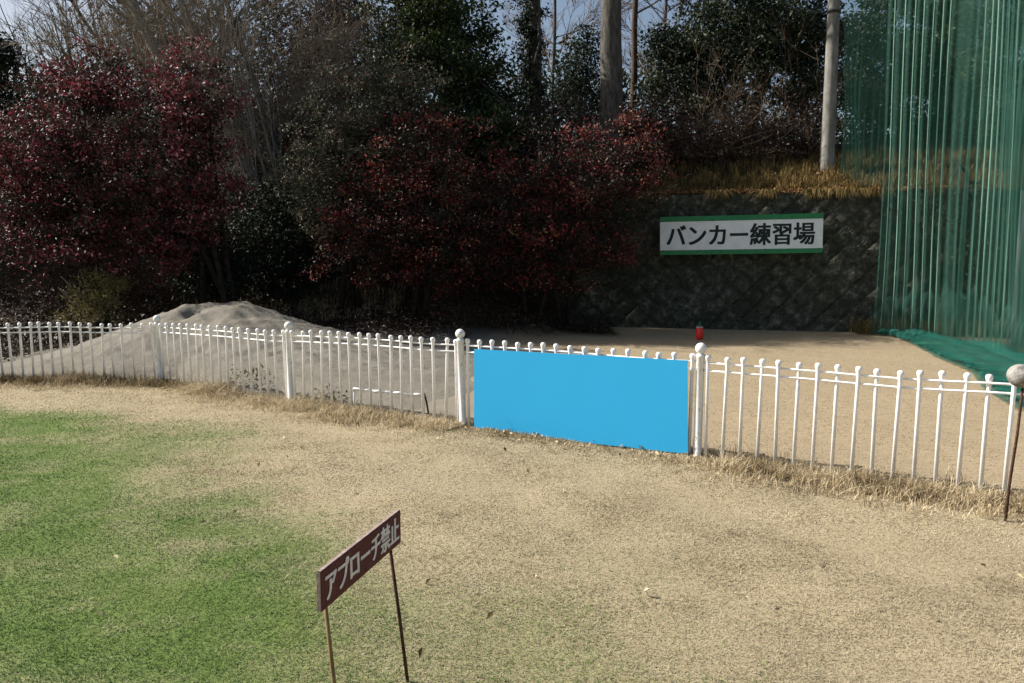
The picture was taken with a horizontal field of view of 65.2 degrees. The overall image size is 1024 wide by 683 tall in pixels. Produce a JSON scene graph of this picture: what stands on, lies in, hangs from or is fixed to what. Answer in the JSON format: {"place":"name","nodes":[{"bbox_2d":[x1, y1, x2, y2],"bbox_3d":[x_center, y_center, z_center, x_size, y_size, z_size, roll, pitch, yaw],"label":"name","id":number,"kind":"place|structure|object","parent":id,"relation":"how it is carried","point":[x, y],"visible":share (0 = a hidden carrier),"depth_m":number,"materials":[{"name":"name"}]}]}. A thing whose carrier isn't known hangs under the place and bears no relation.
{"place":"outdoors","nodes":[
{"label":"outdoors","id":0,"kind":"place"},
{"bbox_2d":[0,114,1023,682],"bbox_3d":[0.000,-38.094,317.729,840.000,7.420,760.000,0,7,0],"label":"ground","id":1,"kind":"structure","parent":0,"point":[686,342],"depth_m":5.89,"materials":[{"name":"beige plant"}]},
{"bbox_2d":[0,21,30,128],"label":"dark conifer","id":2,"kind":"object","parent":1,"relation":"on","point":[9,56],"visible":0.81,"depth_m":23.27,"materials":[{"name":"green plant"}]},
{"bbox_2d":[0,103,103,242],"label":"brown thicket","id":3,"kind":"object","parent":1,"relation":"on","point":[23,225],"visible":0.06,"depth_m":19.93,"materials":[{"name":"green plant"}]},
{"bbox_2d":[0,0,144,127],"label":"bare shrub","id":4,"kind":"object","parent":1,"relation":"on","point":[32,51],"visible":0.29,"depth_m":23.97,"materials":[{"name":"brown plant"}]},
{"bbox_2d":[49,265,142,345],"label":"yellow green shrub","id":5,"kind":"object","parent":1,"relation":"on","point":[112,284],"visible":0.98,"depth_m":16.04,"materials":[{"name":"green plant"}]},
{"bbox_2d":[0,30,199,336],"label":"red shrub","id":6,"kind":"object","parent":1,"relation":"on","point":[45,156],"visible":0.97,"depth_m":16.33,"materials":[{"name":"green plant"}]},
{"bbox_2d":[9,0,218,137],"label":"leaning tree","id":7,"kind":"object","parent":1,"relation":"on","point":[80,14],"visible":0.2,"depth_m":21.98,"materials":[{"name":"brown plant"}]},
{"bbox_2d":[0,0,242,183],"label":"bare shrub","id":8,"kind":"object","parent":1,"relation":"on","point":[92,4],"visible":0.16,"depth_m":21.70,"materials":[{"name":"plant"}]},
{"bbox_2d":[2,0,309,228],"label":"leaning tree","id":9,"kind":"object","parent":1,"relation":"on","point":[123,16],"visible":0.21,"depth_m":20.51,"materials":[{"name":"brown plant"}]},
{"bbox_2d":[99,32,261,303],"bbox_3d":[-6.716,-3.155,16.810,3.257,6.493,3.142,0,7,0],"label":"red shrub","id":10,"kind":"object","parent":1,"relation":"on","point":[195,117],"visible":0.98,"depth_m":16.47,"materials":[{"name":"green plant"}]},
{"bbox_2d":[128,207,282,303],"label":"shade bush","id":11,"kind":"object","parent":1,"relation":"on","point":[239,279],"visible":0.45,"depth_m":17.87,"materials":[{"name":"green plant"}]},
{"bbox_2d":[69,0,342,240],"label":"leaning tree","id":12,"kind":"object","parent":1,"relation":"on","point":[247,164],"visible":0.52,"depth_m":19.94,"materials":[{"name":"brown plant"}]},
{"bbox_2d":[114,0,312,288],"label":"bare shrub","id":13,"kind":"object","parent":1,"relation":"on","point":[249,117],"visible":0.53,"depth_m":19.50,"materials":[{"name":"brown plant"}]},
{"bbox_2d":[0,301,485,409],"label":"sand mound","id":14,"kind":"object","parent":1,"relation":"on","point":[244,315],"visible":0.41,"depth_m":12.86,"materials":[{"name":"grey sand"}]},
{"bbox_2d":[107,0,391,259],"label":"leaning tree","id":15,"kind":"object","parent":1,"relation":"on","point":[316,73],"visible":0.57,"depth_m":19.72,"materials":[{"name":"brown plant"}]},
{"bbox_2d":[212,155,342,312],"bbox_3d":[-5.741,-2.546,19.056,3.176,3.831,3.008,-6,9,-41],"label":"shade bush","id":16,"kind":"object","parent":1,"relation":"on","point":[284,244],"visible":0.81,"depth_m":18.87,"materials":[{"name":"green plant"}]},
{"bbox_2d":[225,364,352,401],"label":"sand weeds","id":17,"kind":"object","parent":1,"relation":"on","point":[247,370],"visible":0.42,"depth_m":11.18,"materials":[{"name":"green plant"}]},
{"bbox_2d":[227,77,351,173],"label":"brown thicket","id":18,"kind":"object","parent":1,"relation":"on","point":[295,137],"visible":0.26,"depth_m":22.98,"materials":[{"name":"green plant"}]},
{"bbox_2d":[0,125,614,360],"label":"undergrowth","id":19,"kind":"object","parent":1,"relation":"on","point":[55,340],"visible":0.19,"depth_m":18.64,"materials":[{"name":"brown plant"}]},
{"bbox_2d":[214,271,404,322],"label":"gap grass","id":20,"kind":"structure","parent":1,"relation":"on","point":[313,299],"depth_m":18.91,"materials":[{"name":"plant"}]},
{"bbox_2d":[225,0,398,142],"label":"brown thicket","id":21,"kind":"object","parent":1,"relation":"on","point":[327,21],"visible":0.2,"depth_m":24.37,"materials":[{"name":"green plant"}]},
{"bbox_2d":[242,0,409,237],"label":"bare shrub","id":22,"kind":"object","parent":1,"relation":"on","point":[321,58],"visible":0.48,"depth_m":20.73,"materials":[{"name":"brown plant"}]},
{"bbox_2d":[262,38,462,312],"bbox_3d":[-3.393,-3.857,18.612,4.733,6.364,3.072,-4,8,-31],"label":"grey green shrub","id":23,"kind":"object","parent":1,"relation":"on","point":[355,132],"visible":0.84,"depth_m":18.06,"materials":[{"name":"green plant"}]},
{"bbox_2d":[316,509,408,682],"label":"warning sign","id":24,"kind":"object","parent":1,"relation":"on","point":[341,573],"visible":1,"depth_m":3.14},
{"bbox_2d":[352,387,429,415],"bbox_3d":[-1.488,0.724,9.632,1.187,0.314,0.061,4,7,29],"label":"rail","id":25,"kind":"object","parent":1,"relation":"on","point":[386,391],"visible":0.66,"depth_m":9.58,"materials":[{"name":"white metal"}]},
{"bbox_2d":[300,91,504,318],"bbox_3d":[-2.339,-3.079,18.091,4.873,5.118,3.666,0,7,0],"label":"red shrub","id":26,"kind":"object","parent":1,"relation":"on","point":[437,173],"visible":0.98,"depth_m":17.59,"materials":[{"name":"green plant"}]},
{"bbox_2d":[341,0,538,162],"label":"evergreen tree","id":27,"kind":"object","parent":1,"relation":"on","point":[437,28],"visible":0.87,"depth_m":21.05,"materials":[{"name":"green plant"}]},
{"bbox_2d":[0,0,1022,147],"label":"wood","id":28,"kind":"object","parent":1,"relation":"on","point":[625,84],"visible":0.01,"depth_m":45.59,"materials":[{"name":"brown plant"}]},
{"bbox_2d":[0,315,1023,495],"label":"picket fence","id":29,"kind":"object","parent":1,"relation":"on","point":[458,351],"visible":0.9,"depth_m":8.85,"materials":[{"name":"white metal"}]},
{"bbox_2d":[474,349,687,452],"bbox_3d":[0.620,0.560,8.126,2.447,0.917,0.005,4,8,32],"label":"banner","id":30,"kind":"object","parent":29,"relation":"attached to","point":[631,402],"visible":1,"depth_m":8.04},
{"bbox_2d":[0,363,1023,527],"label":"dry weeds","id":31,"kind":"object","parent":1,"relation":"on","point":[847,480],"visible":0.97,"depth_m":7.56,"materials":[{"name":"beige plant"}]},
{"bbox_2d":[7,379,1022,657],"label":"fallen leaves","id":32,"kind":"object","parent":1,"relation":"on","point":[421,651],"visible":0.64,"depth_m":7.13,"materials":[{"name":"brown plant"}]},
{"bbox_2d":[505,0,554,136],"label":"ivy tree","id":33,"kind":"object","parent":1,"relation":"on","point":[533,14],"visible":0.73,"depth_m":23.51,"materials":[{"name":"green plant"}]},
{"bbox_2d":[465,80,608,195],"bbox_3d":[0.546,-5.549,21.983,4.466,3.119,2.992,0,7,0],"label":"brown thicket","id":34,"kind":"object","parent":1,"relation":"on","point":[525,152],"visible":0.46,"depth_m":21.65,"materials":[{"name":"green plant"}]},
{"bbox_2d":[439,106,684,328],"bbox_3d":[1.156,-2.913,18.684,5.812,5.242,3.939,0,7,0],"label":"red shrub","id":35,"kind":"object","parent":1,"relation":"on","point":[609,167],"visible":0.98,"depth_m":18.27,"materials":[{"name":"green plant"}]},
{"bbox_2d":[483,0,650,131],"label":"bare tree","id":36,"kind":"object","parent":1,"relation":"on","point":[554,25],"visible":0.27,"depth_m":34.69,"materials":[{"name":"brown plant"}]},
{"bbox_2d":[541,19,600,148],"bbox_3d":[2.477,-9.652,30.914,3.294,5.446,2.789,-5,8,-39],"label":"evergreen","id":37,"kind":"object","parent":1,"relation":"on","point":[581,83],"visible":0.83,"depth_m":30.78,"materials":[{"name":"green plant"}]},
{"bbox_2d":[598,0,623,175],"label":"tall tree","id":38,"kind":"object","parent":1,"relation":"on","point":[611,86],"visible":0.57,"depth_m":22.02,"materials":[{"name":"grey plant"}]},
{"bbox_2d":[574,85,713,167],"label":"brown thicket","id":39,"kind":"object","parent":1,"relation":"on","point":[652,114],"visible":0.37,"depth_m":22.50,"materials":[{"name":"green plant"}]},
{"bbox_2d":[629,0,659,113],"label":"slender tree","id":40,"kind":"object","parent":1,"relation":"on","point":[634,61],"visible":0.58,"depth_m":25.99,"materials":[{"name":"brown plant"}]},
{"bbox_2d":[567,0,728,119],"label":"bare tree","id":41,"kind":"object","parent":1,"relation":"on","point":[665,11],"visible":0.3,"depth_m":36.22,"materials":[{"name":"grey plant"}]},
{"bbox_2d":[695,321,703,339],"bbox_3d":[4.107,-0.247,17.520,0.179,0.410,0.176,0,7,0],"label":"red marker","id":42,"kind":"object","parent":1,"relation":"on","point":[699,333],"visible":1,"depth_m":17.46,"materials":[{"name":"plastic"}]},
{"bbox_2d":[632,19,768,135],"bbox_3d":[5.835,-8.085,24.918,4.162,4.032,3.652,0,7,0],"label":"evergreen tree","id":43,"kind":"object","parent":1,"relation":"on","point":[661,55],"visible":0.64,"depth_m":24.74,"materials":[{"name":"green plant"}]},
{"bbox_2d":[623,80,851,170],"bbox_3d":[6.348,-6.091,22.753,6.407,2.698,3.038,-1,7,-8],"label":"brown thicket","id":44,"kind":"object","parent":1,"relation":"on","point":[775,137],"visible":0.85,"depth_m":22.41,"materials":[{"name":"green plant"}]},
{"bbox_2d":[659,0,854,143],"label":"evergreen tree","id":45,"kind":"object","parent":1,"relation":"on","point":[744,33],"visible":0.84,"depth_m":23.18,"materials":[{"name":"green plant"}]},
{"bbox_2d":[499,190,1019,333],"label":"retaining wall","id":46,"kind":"structure","parent":1,"relation":"on","point":[832,287],"depth_m":19.48,"materials":[{"name":"grey stone"}]},
{"bbox_2d":[660,213,823,254],"bbox_3d":[5.504,-2.585,19.348,3.779,0.930,0.190,1,6,13],"label":"wall sign","id":47,"kind":"object","parent":46,"relation":"attached to","point":[750,234],"visible":1,"depth_m":19.26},
{"bbox_2d":[565,186,950,202],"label":"hanging grass","id":48,"kind":"structure","parent":46,"relation":"on","point":[820,191],"depth_m":19.05,"materials":[{"name":"yellow plant"}]},
{"bbox_2d":[495,331,1023,492],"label":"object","id":49,"kind":"object","parent":1,"relation":"on","point":[828,397],"visible":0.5,"depth_m":10.47,"materials":[{"name":"beige sand"}]},
{"bbox_2d":[650,1,869,169],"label":"bare shrub","id":50,"kind":"object","parent":1,"relation":"on","point":[733,101],"visible":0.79,"depth_m":22.21,"materials":[{"name":"brown plant"}]},
{"bbox_2d":[580,142,1023,195],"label":"bank grass","id":51,"kind":"structure","parent":1,"relation":"on","point":[739,182],"depth_m":20.90,"materials":[{"name":"brown plant"}]},
{"bbox_2d":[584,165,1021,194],"bbox_3d":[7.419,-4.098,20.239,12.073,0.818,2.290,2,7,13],"label":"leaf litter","id":52,"kind":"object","parent":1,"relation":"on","point":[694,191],"visible":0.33,"depth_m":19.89,"materials":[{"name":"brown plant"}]},
{"bbox_2d":[819,0,840,172],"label":"net pole","id":53,"kind":"object","parent":1,"relation":"on","point":[827,146],"visible":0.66,"depth_m":20.77,"materials":[{"name":"concrete"}]},
{"bbox_2d":[779,0,966,144],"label":"evergreen tree","id":54,"kind":"object","parent":1,"relation":"on","point":[871,92],"visible":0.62,"depth_m":24.72,"materials":[{"name":"green plant"}]},
{"bbox_2d":[849,314,1010,338],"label":"wall foot weeds","id":55,"kind":"object","parent":1,"relation":"on","point":[864,329],"depth_m":18.41,"materials":[{"name":"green plant"}]},
{"bbox_2d":[840,0,1023,407],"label":"practice net","id":56,"kind":"object","parent":1,"relation":"on","point":[1015,348],"visible":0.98,"depth_m":16.31,"materials":[{"name":"green fabric"}]},
{"bbox_2d":[869,0,1023,146],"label":"evergreen tree","id":57,"kind":"object","parent":1,"relation":"on","point":[969,76],"visible":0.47,"depth_m":23.88,"materials":[{"name":"green plant"}]},
{"bbox_2d":[889,147,1019,309],"bbox_3d":[10.351,-2.599,17.814,3.325,3.776,2.607,-3,7,-24],"label":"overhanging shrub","id":58,"kind":"object","parent":1,"relation":"on","point":[968,225],"visible":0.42,"depth_m":17.94,"materials":[{"name":"green plant"}]},
{"bbox_2d":[968,1,1023,135],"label":"evergreen tree","id":59,"kind":"object","parent":1,"relation":"on","point":[1021,26],"visible":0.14,"depth_m":25.48,"materials":[{"name":"green plant"}]},
{"bbox_2d":[1004,364,1023,521],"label":"ball marker","id":60,"kind":"object","parent":1,"relation":"on","point":[1015,375],"visible":0.99,"depth_m":5.65,"materials":[{"name":"white plastic"}]},
{"bbox_2d":[0,383,1023,682],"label":"turf grass","id":61,"kind":"structure","parent":0,"point":[284,579],"depth_m":4.87,"materials":[{"name":"beige plant"}]},
{"bbox_2d":[0,0,1023,149],"label":"sky","id":62,"kind":"structure","parent":0,"point":[8,7],"materials":[{"name":"blue"}]},
{"bbox_2d":[1010,191,1023,346],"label":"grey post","id":63,"kind":"object","parent":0,"point":[1019,285],"visible":0.09,"depth_m":16.12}
]}

